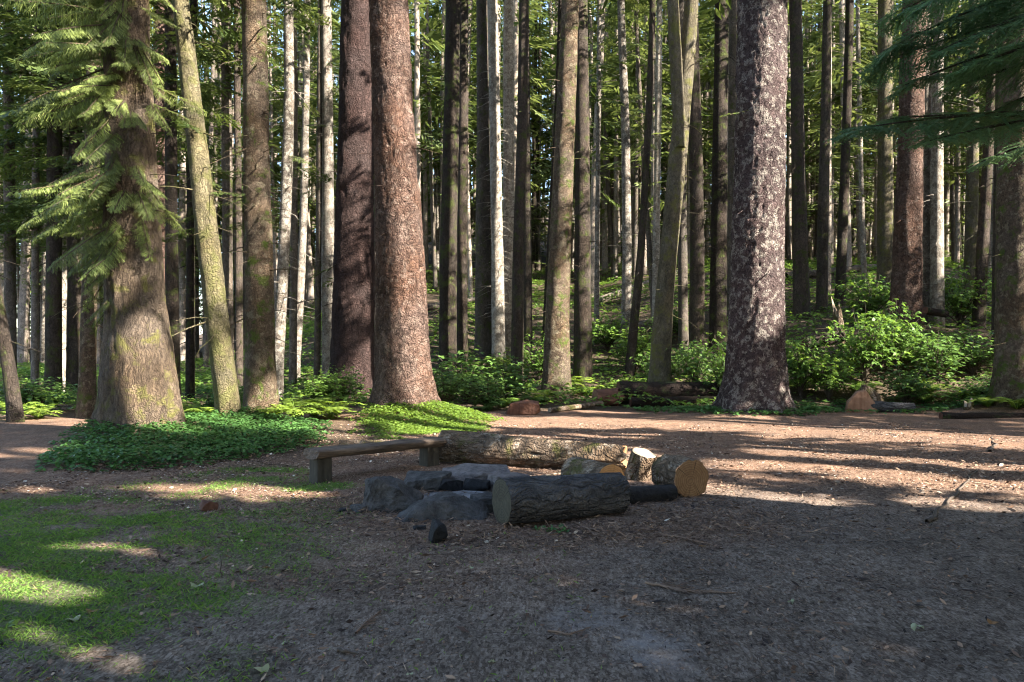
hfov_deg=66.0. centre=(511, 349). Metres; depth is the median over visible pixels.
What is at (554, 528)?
weed
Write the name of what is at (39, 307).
conifer tree
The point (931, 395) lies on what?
sword fern
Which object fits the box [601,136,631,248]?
conifer tree
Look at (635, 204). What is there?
conifer tree
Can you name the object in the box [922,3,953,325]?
conifer tree
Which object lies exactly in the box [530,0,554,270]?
conifer tree
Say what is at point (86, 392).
conifer tree
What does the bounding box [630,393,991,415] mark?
ground cover
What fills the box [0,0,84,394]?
conifer tree
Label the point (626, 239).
conifer tree
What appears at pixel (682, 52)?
conifer tree
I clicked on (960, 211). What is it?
conifer tree
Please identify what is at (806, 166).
conifer tree
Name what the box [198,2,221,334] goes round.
conifer tree
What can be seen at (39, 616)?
grass
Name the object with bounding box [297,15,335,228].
conifer tree
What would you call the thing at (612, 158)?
conifer tree
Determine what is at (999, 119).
overhanging hemlock
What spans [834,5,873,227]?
conifer tree
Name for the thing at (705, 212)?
conifer tree
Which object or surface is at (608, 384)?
sword fern
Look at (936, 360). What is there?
leafy shrub
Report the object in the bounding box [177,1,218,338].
conifer tree
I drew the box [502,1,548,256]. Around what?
conifer tree
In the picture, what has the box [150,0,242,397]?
conifer tree
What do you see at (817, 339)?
fallen log
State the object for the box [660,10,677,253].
conifer tree
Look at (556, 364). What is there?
conifer tree
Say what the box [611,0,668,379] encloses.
conifer tree
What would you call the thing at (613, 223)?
conifer tree
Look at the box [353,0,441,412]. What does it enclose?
conifer tree
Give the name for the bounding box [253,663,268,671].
fallen leaf
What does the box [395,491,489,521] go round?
fire ring rock
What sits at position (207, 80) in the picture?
conifer tree
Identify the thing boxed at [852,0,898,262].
conifer tree
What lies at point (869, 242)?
conifer tree
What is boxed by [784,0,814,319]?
conifer tree
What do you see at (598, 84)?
conifer tree
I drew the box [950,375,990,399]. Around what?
leafy shrub
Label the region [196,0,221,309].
conifer tree
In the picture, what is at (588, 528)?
dead frond
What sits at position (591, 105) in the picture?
conifer tree
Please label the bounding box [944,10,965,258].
conifer tree
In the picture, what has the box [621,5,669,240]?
conifer tree
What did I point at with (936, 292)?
conifer tree
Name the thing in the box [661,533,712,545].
dead frond
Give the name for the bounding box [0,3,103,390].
conifer tree
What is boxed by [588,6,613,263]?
conifer tree
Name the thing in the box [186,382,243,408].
leafy shrub
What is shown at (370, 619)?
dead frond
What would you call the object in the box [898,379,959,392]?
sword fern
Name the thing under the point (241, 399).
leafy shrub
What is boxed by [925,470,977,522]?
fallen stick
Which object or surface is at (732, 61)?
conifer tree
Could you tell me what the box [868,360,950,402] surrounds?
leafy shrub
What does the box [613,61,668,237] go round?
conifer tree
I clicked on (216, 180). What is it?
conifer tree
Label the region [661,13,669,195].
conifer tree
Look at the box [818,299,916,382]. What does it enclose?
leafy shrub
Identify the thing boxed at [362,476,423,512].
fire ring rock
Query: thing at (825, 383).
leafy shrub
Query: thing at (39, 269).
conifer tree
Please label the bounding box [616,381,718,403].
fallen log
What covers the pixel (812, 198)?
conifer tree
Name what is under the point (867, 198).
conifer tree
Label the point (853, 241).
conifer tree
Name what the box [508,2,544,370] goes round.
conifer tree
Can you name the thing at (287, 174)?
conifer tree
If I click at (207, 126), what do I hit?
conifer tree
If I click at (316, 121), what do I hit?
conifer tree
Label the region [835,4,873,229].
conifer tree
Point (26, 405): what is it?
sword fern
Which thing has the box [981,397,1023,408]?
sword fern
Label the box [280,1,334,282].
conifer tree
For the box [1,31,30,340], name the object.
conifer tree
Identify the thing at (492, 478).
fire ring rock
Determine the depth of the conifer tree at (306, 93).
28.89 m
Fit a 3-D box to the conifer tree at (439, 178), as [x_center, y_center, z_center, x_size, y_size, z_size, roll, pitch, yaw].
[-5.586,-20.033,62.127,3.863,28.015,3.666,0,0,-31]
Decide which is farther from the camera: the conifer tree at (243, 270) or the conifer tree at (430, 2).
the conifer tree at (430, 2)
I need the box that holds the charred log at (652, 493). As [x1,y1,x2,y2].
[630,484,677,503]
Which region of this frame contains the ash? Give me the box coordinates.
[423,490,488,498]
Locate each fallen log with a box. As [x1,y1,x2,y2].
[427,297,474,309]
[595,311,675,345]
[599,270,677,302]
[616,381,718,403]
[629,396,715,406]
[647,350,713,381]
[785,265,860,279]
[800,330,845,349]
[852,264,876,270]
[871,401,915,411]
[922,307,948,317]
[939,412,1023,418]
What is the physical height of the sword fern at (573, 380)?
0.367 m
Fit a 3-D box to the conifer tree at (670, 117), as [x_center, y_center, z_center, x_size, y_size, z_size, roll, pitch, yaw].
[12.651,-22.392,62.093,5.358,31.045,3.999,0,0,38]
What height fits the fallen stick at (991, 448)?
0.070 m
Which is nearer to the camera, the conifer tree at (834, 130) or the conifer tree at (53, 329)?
the conifer tree at (53, 329)
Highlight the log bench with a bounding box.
[303,436,446,484]
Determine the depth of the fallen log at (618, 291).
42.63 m
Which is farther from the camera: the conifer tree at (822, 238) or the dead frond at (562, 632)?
the conifer tree at (822, 238)
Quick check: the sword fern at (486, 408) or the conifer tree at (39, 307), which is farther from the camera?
the conifer tree at (39, 307)
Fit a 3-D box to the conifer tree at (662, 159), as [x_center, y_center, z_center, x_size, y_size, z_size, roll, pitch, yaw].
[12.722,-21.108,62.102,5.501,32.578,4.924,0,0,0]
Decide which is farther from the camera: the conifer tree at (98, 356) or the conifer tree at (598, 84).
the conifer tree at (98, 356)
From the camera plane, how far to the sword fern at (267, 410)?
16.50 m
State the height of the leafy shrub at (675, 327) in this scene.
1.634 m
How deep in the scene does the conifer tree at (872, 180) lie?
61.89 m
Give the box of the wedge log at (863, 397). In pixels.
[845,385,885,412]
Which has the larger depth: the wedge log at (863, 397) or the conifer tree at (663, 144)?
the conifer tree at (663, 144)
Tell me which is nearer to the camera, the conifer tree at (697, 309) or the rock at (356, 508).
the rock at (356, 508)
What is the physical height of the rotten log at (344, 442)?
0.236 m
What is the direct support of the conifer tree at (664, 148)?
on the ground at (24, 445)
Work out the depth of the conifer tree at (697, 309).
26.80 m
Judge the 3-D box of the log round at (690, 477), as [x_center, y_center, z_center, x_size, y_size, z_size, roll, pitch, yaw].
[1.863,1.404,8.747,0.451,0.448,0.494,0,1,-19]
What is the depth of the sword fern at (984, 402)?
19.59 m
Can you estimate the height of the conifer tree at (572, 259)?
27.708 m
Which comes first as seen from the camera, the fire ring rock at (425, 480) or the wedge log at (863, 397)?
the fire ring rock at (425, 480)
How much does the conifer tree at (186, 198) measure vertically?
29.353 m
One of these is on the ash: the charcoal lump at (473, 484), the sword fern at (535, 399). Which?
the charcoal lump at (473, 484)
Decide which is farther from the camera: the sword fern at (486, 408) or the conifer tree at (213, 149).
the conifer tree at (213, 149)
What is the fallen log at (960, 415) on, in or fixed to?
on the ground at (24, 445)
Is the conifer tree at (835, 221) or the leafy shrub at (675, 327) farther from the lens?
the conifer tree at (835, 221)
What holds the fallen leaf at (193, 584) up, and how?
on the ground at (24, 445)
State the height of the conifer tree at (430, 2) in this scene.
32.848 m
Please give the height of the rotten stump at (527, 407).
0.396 m
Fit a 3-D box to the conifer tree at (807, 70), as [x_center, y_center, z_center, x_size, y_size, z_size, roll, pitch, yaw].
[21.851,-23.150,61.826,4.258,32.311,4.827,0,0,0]
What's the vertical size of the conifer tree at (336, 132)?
29.249 m
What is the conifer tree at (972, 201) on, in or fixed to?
on the ground at (24, 445)
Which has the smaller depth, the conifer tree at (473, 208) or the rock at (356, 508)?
the rock at (356, 508)
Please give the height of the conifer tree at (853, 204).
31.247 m
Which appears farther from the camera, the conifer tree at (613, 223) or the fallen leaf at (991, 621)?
the conifer tree at (613, 223)
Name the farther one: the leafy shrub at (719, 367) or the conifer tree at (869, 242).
the conifer tree at (869, 242)
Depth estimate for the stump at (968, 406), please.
19.49 m
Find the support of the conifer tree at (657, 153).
on the ground at (24, 445)
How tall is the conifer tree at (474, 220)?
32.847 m
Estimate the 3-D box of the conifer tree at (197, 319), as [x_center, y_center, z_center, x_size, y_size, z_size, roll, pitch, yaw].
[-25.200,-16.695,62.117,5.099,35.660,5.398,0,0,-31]
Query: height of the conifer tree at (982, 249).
28.000 m
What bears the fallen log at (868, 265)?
on the ground at (24, 445)
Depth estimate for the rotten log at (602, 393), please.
22.22 m
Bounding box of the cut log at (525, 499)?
[492,472,630,523]
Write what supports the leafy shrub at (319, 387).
on the ground at (24, 445)
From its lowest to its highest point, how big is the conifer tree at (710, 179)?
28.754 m
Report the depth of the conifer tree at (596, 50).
61.94 m
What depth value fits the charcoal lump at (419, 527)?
7.02 m
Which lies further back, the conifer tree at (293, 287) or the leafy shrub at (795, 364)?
the conifer tree at (293, 287)
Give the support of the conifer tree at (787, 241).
on the ground at (24, 445)
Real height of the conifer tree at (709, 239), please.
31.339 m
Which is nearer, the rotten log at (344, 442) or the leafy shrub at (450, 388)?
the rotten log at (344, 442)
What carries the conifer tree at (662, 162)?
on the ground at (24, 445)
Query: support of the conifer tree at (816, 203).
on the ground at (24, 445)
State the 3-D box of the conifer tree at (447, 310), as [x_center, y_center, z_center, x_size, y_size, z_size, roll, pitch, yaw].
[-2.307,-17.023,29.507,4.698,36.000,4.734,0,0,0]
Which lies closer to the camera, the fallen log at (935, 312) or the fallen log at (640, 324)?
the fallen log at (935, 312)
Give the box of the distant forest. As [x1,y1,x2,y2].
[0,0,993,367]
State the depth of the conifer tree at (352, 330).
24.30 m
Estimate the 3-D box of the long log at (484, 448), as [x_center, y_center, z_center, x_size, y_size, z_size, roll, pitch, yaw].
[0.294,1.407,10.792,2.724,0.476,0.486,1,0,20]
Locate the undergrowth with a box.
[0,255,992,413]
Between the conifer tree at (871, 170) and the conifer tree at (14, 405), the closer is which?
the conifer tree at (14, 405)
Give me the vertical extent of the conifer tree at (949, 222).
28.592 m
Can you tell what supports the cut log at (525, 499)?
on the ground at (24, 445)
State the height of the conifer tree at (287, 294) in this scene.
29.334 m
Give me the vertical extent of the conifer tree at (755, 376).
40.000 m
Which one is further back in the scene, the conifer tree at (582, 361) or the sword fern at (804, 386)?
the conifer tree at (582, 361)
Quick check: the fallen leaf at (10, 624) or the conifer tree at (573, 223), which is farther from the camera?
the conifer tree at (573, 223)
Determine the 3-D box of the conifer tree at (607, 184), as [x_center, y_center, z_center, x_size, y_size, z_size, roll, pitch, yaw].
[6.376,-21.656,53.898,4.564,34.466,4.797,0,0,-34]
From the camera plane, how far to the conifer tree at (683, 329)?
30.84 m
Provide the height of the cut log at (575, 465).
0.374 m
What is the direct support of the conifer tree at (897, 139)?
on the ground at (24, 445)
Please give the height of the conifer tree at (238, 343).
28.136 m
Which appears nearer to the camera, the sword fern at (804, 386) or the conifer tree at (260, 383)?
the conifer tree at (260, 383)
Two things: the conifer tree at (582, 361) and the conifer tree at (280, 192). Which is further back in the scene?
the conifer tree at (280, 192)
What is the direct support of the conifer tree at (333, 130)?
on the ground at (24, 445)
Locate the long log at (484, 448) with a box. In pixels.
[438,430,628,472]
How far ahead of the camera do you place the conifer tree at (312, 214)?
58.27 m
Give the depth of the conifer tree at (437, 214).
61.88 m
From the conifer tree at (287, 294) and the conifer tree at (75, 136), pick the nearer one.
the conifer tree at (75, 136)
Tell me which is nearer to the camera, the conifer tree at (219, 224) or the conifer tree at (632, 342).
the conifer tree at (632, 342)
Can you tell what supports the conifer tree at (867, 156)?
on the ground at (24, 445)
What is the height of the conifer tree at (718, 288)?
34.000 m
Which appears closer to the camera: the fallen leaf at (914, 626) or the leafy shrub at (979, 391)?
the fallen leaf at (914, 626)
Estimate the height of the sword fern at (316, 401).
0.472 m
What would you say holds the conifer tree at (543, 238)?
on the ground at (24, 445)
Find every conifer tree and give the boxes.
[0,0,55,422]
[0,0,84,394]
[0,0,103,400]
[0,0,103,402]
[0,0,177,418]
[0,3,64,396]
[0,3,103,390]
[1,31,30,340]
[16,68,46,363]
[16,84,41,311]
[16,167,40,359]
[18,89,46,347]
[96,223,103,369]
[101,0,242,395]
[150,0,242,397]
[153,0,217,277]
[162,0,244,418]
[176,0,316,354]
[177,0,219,360]
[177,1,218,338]
[177,2,207,357]
[177,5,242,366]
[178,0,221,311]
[178,3,221,305]
[178,78,203,313]
[186,9,242,304]
[186,69,221,285]
[192,0,318,413]
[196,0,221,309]
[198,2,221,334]
[199,10,234,253]
[206,0,243,392]
[216,62,244,348]
[233,73,271,246]
[235,0,331,404]
[269,53,298,317]
[270,0,339,380]
[270,12,315,303]
[272,0,340,384]
[273,0,316,389]
[275,14,315,293]
[276,1,316,271]
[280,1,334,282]
[289,2,335,284]
[293,0,340,381]
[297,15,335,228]
[297,19,316,238]
[298,3,317,279]
[309,0,374,394]
[311,8,340,271]
[333,33,420,329]
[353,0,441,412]
[410,1,444,289]
[411,0,440,242]
[420,1,470,268]
[421,5,439,237]
[428,0,470,369]
[431,0,502,297]
[457,0,487,363]
[468,0,507,357]
[470,6,501,243]
[470,56,502,261]
[470,77,475,259]
[471,1,502,259]
[473,0,512,361]
[494,0,550,381]
[499,0,517,355]
[500,8,503,234]
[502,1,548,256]
[502,2,557,270]
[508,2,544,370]
[526,0,561,376]
[528,0,585,393]
[529,1,551,268]
[529,9,550,269]
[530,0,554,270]
[530,4,555,271]
[542,6,574,250]
[545,0,649,341]
[550,34,594,271]
[553,0,618,382]
[572,2,609,212]
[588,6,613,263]
[589,0,657,346]
[590,0,677,316]
[590,28,638,278]
[591,1,630,217]
[592,0,612,190]
[593,95,621,262]
[600,93,641,262]
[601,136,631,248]
[604,0,668,278]
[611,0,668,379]
[611,15,666,217]
[613,22,662,231]
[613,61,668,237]
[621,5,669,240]
[628,0,721,381]
[643,0,670,316]
[649,12,710,225]
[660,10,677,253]
[660,20,708,218]
[660,66,701,197]
[661,0,713,253]
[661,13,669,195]
[661,57,670,232]
[671,0,708,348]
[678,20,718,372]
[687,4,713,257]
[697,0,825,414]
[700,5,713,259]
[701,20,713,244]
[702,7,712,232]
[702,40,712,257]
[703,0,736,359]
[709,0,736,312]
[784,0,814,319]
[785,6,819,258]
[785,20,816,255]
[786,0,836,258]
[786,0,898,294]
[786,2,838,225]
[786,14,819,257]
[786,21,818,227]
[788,0,844,311]
[791,0,851,258]
[802,11,851,237]
[803,0,818,257]
[803,3,836,251]
[804,0,901,286]
[807,11,873,227]
[808,6,853,231]
[832,0,863,305]
[833,4,873,251]
[833,44,856,255]
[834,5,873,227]
[834,8,874,223]
[834,9,873,237]
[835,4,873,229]
[835,13,873,259]
[838,32,873,257]
[850,0,874,256]
[850,0,898,246]
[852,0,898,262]
[853,0,897,295]
[862,1,896,215]
[862,7,898,258]
[863,3,896,257]
[864,2,899,233]
[869,3,898,222]
[884,0,937,328]
[892,0,987,327]
[893,0,949,210]
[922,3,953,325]
[944,0,981,258]
[944,5,981,264]
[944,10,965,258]
[944,18,965,244]
[945,0,982,258]
[948,0,992,314]
[949,99,965,255]
[949,145,965,257]
[964,1,999,354]
[966,11,995,329]
[968,0,1023,407]
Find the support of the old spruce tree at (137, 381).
on the ground at (24, 445)
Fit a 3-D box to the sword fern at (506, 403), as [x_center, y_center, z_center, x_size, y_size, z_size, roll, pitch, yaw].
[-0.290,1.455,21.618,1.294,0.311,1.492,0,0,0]
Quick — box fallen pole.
[548,401,603,412]
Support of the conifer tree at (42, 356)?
on the ground at (24, 445)
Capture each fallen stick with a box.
[337,648,358,653]
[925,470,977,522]
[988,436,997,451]
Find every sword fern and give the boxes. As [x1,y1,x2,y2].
[0,401,46,417]
[1,403,67,418]
[183,405,206,412]
[185,407,221,416]
[252,406,302,417]
[271,398,324,417]
[279,397,359,416]
[290,401,364,418]
[470,398,509,410]
[478,355,526,368]
[495,397,523,407]
[510,392,557,401]
[519,390,566,401]
[571,376,597,385]
[572,382,612,395]
[597,382,616,388]
[789,379,813,390]
[795,400,835,409]
[844,381,887,390]
[893,391,957,399]
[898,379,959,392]
[949,389,976,397]
[958,395,1001,406]
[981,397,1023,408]
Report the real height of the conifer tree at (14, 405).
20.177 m
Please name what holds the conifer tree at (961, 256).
on the ground at (24, 445)
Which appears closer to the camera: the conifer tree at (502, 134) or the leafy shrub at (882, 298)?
the leafy shrub at (882, 298)
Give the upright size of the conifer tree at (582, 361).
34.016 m
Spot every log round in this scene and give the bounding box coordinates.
[624,447,656,480]
[651,454,708,496]
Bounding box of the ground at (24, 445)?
[0,205,1023,681]
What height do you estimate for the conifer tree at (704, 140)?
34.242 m
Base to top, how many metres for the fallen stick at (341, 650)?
0.019 m
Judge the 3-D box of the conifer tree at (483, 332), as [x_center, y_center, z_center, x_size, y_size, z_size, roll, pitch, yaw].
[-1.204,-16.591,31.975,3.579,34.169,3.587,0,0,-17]
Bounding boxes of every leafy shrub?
[0,375,75,411]
[49,384,97,403]
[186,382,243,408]
[213,387,284,407]
[284,374,355,403]
[311,363,365,402]
[431,342,516,402]
[432,365,477,404]
[455,376,523,407]
[478,352,540,403]
[510,330,544,379]
[592,310,645,350]
[608,327,651,371]
[629,344,684,381]
[646,303,688,340]
[666,340,715,381]
[690,332,726,390]
[785,331,831,396]
[791,344,863,399]
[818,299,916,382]
[828,269,890,320]
[858,298,936,370]
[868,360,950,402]
[885,333,978,380]
[926,263,991,325]
[930,326,994,373]
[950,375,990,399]
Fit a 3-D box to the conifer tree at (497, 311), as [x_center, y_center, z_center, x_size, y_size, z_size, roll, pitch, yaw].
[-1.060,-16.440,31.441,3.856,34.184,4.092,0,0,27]
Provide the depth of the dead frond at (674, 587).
5.23 m
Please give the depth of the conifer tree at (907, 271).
25.64 m
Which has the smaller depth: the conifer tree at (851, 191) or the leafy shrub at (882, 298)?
the leafy shrub at (882, 298)
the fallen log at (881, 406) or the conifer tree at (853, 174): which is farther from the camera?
the conifer tree at (853, 174)
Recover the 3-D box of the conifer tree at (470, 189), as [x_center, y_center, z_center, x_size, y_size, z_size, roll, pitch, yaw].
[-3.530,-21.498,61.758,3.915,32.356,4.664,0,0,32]
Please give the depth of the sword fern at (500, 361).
29.80 m
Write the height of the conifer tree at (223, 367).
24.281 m
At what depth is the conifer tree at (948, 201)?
61.74 m
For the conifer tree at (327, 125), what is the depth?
26.83 m
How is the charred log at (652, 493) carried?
on the ground at (24, 445)
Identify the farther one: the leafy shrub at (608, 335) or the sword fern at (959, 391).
the leafy shrub at (608, 335)
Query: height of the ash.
0.058 m
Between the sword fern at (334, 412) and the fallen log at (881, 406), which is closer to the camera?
the sword fern at (334, 412)
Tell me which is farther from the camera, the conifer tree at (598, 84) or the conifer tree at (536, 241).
the conifer tree at (536, 241)
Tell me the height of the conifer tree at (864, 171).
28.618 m
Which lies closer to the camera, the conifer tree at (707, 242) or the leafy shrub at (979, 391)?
the leafy shrub at (979, 391)
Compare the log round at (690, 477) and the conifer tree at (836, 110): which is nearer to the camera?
the log round at (690, 477)
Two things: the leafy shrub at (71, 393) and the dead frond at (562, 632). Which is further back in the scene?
the leafy shrub at (71, 393)
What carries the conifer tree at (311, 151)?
on the ground at (24, 445)
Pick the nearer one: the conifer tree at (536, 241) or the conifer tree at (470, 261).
the conifer tree at (470, 261)
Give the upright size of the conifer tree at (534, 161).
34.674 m
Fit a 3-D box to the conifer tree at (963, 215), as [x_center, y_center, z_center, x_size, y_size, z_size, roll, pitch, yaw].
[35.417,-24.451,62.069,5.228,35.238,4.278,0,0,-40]
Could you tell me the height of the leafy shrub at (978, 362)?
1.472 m
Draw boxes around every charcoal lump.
[413,525,425,529]
[428,518,447,542]
[439,478,462,490]
[463,478,490,490]
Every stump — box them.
[505,399,540,414]
[831,297,845,357]
[963,398,973,409]
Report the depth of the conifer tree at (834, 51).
35.20 m
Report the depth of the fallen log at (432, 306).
41.17 m
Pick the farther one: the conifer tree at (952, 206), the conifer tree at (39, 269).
the conifer tree at (39, 269)
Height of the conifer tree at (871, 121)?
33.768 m
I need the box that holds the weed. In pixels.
[533,523,569,532]
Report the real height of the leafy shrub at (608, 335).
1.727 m
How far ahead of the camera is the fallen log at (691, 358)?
25.65 m
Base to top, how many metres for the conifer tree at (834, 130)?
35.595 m
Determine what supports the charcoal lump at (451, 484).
on the ash
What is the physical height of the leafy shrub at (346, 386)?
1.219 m
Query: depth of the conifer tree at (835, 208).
61.92 m
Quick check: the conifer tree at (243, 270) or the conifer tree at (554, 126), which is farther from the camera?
the conifer tree at (243, 270)
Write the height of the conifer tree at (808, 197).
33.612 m
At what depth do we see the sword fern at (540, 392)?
23.15 m
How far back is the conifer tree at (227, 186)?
23.88 m
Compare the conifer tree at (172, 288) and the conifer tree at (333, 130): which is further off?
the conifer tree at (333, 130)
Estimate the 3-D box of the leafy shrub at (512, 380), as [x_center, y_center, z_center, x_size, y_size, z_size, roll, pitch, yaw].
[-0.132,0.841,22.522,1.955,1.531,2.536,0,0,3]
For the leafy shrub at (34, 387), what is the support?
on the ground at (24, 445)
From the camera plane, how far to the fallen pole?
20.63 m
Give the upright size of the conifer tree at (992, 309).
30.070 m
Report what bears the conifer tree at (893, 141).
on the ground at (24, 445)
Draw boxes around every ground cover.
[35,405,333,471]
[338,400,505,439]
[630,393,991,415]
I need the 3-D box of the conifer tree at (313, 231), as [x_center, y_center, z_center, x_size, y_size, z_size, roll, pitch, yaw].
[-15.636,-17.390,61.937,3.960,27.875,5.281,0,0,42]
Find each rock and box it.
[337,507,346,511]
[349,504,365,512]
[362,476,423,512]
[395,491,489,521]
[404,470,451,491]
[442,463,510,484]
[470,492,493,513]
[487,472,529,491]
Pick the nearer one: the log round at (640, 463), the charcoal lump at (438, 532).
the charcoal lump at (438, 532)
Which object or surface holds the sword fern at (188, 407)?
on the ground at (24, 445)
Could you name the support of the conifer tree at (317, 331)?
on the ground at (24, 445)
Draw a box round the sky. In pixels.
[0,0,897,336]
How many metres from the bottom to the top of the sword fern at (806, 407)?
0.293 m
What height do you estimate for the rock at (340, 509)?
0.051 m
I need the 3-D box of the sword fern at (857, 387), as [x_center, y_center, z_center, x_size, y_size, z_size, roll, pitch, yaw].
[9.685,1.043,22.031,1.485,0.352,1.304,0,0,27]
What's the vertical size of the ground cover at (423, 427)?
0.549 m
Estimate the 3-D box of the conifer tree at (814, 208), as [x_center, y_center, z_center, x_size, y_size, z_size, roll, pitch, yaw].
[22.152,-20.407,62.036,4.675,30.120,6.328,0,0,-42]
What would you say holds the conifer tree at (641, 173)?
on the ground at (24, 445)
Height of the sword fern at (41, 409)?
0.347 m
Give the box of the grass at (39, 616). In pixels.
[0,465,601,681]
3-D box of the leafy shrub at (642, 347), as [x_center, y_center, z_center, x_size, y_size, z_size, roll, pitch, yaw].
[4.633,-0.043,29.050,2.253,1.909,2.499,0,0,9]
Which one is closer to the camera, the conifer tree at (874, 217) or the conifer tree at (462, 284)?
the conifer tree at (462, 284)
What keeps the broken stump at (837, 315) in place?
on the ground at (24, 445)
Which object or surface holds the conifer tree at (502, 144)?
on the ground at (24, 445)
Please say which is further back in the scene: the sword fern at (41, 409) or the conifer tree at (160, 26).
the conifer tree at (160, 26)
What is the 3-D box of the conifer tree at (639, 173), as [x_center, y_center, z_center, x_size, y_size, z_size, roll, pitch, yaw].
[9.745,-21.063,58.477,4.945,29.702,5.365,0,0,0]
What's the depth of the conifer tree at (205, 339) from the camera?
46.88 m
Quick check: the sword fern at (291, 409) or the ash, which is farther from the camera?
the sword fern at (291, 409)
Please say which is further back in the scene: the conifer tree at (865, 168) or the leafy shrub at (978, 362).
the conifer tree at (865, 168)
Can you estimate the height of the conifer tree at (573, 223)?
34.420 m
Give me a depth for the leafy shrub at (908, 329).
22.84 m
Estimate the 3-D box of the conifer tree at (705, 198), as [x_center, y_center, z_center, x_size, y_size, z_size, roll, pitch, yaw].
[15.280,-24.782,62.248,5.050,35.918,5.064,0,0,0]
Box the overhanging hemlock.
[823,0,1023,172]
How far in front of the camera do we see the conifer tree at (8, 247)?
26.86 m
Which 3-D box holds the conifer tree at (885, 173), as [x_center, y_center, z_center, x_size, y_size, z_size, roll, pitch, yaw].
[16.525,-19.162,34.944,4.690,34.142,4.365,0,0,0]
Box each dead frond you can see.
[355,610,381,633]
[548,627,590,634]
[573,521,600,539]
[645,581,735,593]
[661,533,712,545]
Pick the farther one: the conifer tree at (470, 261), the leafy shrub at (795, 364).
the conifer tree at (470, 261)
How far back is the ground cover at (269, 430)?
12.54 m
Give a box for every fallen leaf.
[5,619,17,627]
[65,615,80,621]
[190,582,203,588]
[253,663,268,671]
[911,623,923,630]
[987,618,997,623]
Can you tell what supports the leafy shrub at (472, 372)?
on the ground at (24, 445)
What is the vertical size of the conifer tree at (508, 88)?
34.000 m
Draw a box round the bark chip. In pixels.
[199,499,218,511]
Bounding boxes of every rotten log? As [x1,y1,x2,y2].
[338,439,418,451]
[592,388,626,405]
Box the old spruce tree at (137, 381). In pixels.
[3,0,226,433]
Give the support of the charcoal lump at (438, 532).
on the ground at (24, 445)
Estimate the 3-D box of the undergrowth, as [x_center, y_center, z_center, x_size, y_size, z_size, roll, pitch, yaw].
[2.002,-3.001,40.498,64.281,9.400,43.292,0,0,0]
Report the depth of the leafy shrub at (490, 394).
20.88 m
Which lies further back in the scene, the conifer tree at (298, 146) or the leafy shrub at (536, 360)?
the conifer tree at (298, 146)
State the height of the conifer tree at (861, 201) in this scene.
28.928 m
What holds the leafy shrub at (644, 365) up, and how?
on the ground at (24, 445)
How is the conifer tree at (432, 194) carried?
on the ground at (24, 445)
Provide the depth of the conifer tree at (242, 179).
61.87 m
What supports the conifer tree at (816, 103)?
on the ground at (24, 445)
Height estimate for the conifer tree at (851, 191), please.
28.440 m
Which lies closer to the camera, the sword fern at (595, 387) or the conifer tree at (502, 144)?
the sword fern at (595, 387)
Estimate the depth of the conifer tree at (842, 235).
31.85 m
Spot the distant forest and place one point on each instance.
(418, 90)
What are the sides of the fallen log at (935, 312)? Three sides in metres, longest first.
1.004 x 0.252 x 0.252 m
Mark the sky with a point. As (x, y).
(198, 0)
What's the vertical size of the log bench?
0.518 m
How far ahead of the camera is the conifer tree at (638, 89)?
36.18 m
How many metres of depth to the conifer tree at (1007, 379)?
19.31 m
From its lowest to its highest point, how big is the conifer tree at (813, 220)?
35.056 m
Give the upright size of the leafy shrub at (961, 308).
2.313 m
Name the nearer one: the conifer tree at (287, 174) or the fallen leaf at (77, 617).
the fallen leaf at (77, 617)
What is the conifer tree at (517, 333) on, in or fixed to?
on the ground at (24, 445)
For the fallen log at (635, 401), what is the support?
on the ground at (24, 445)
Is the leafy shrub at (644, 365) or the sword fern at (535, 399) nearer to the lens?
the sword fern at (535, 399)
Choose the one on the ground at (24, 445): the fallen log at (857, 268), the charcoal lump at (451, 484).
the fallen log at (857, 268)
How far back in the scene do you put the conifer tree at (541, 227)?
61.92 m
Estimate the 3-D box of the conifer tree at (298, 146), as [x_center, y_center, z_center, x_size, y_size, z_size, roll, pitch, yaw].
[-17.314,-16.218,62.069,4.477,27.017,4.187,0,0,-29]
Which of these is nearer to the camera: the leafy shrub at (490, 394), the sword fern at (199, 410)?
the sword fern at (199, 410)
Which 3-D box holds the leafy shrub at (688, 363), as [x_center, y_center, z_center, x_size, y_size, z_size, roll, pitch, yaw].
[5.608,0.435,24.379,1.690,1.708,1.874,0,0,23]
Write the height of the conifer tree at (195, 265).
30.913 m
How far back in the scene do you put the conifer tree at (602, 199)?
61.89 m
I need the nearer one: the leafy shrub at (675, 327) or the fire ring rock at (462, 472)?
the fire ring rock at (462, 472)
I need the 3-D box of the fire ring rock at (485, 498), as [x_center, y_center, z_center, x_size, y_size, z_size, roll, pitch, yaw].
[-0.259,1.542,7.868,0.285,0.250,0.286,0,0,-17]
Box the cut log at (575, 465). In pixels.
[560,456,624,475]
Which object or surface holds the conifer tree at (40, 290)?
on the ground at (24, 445)

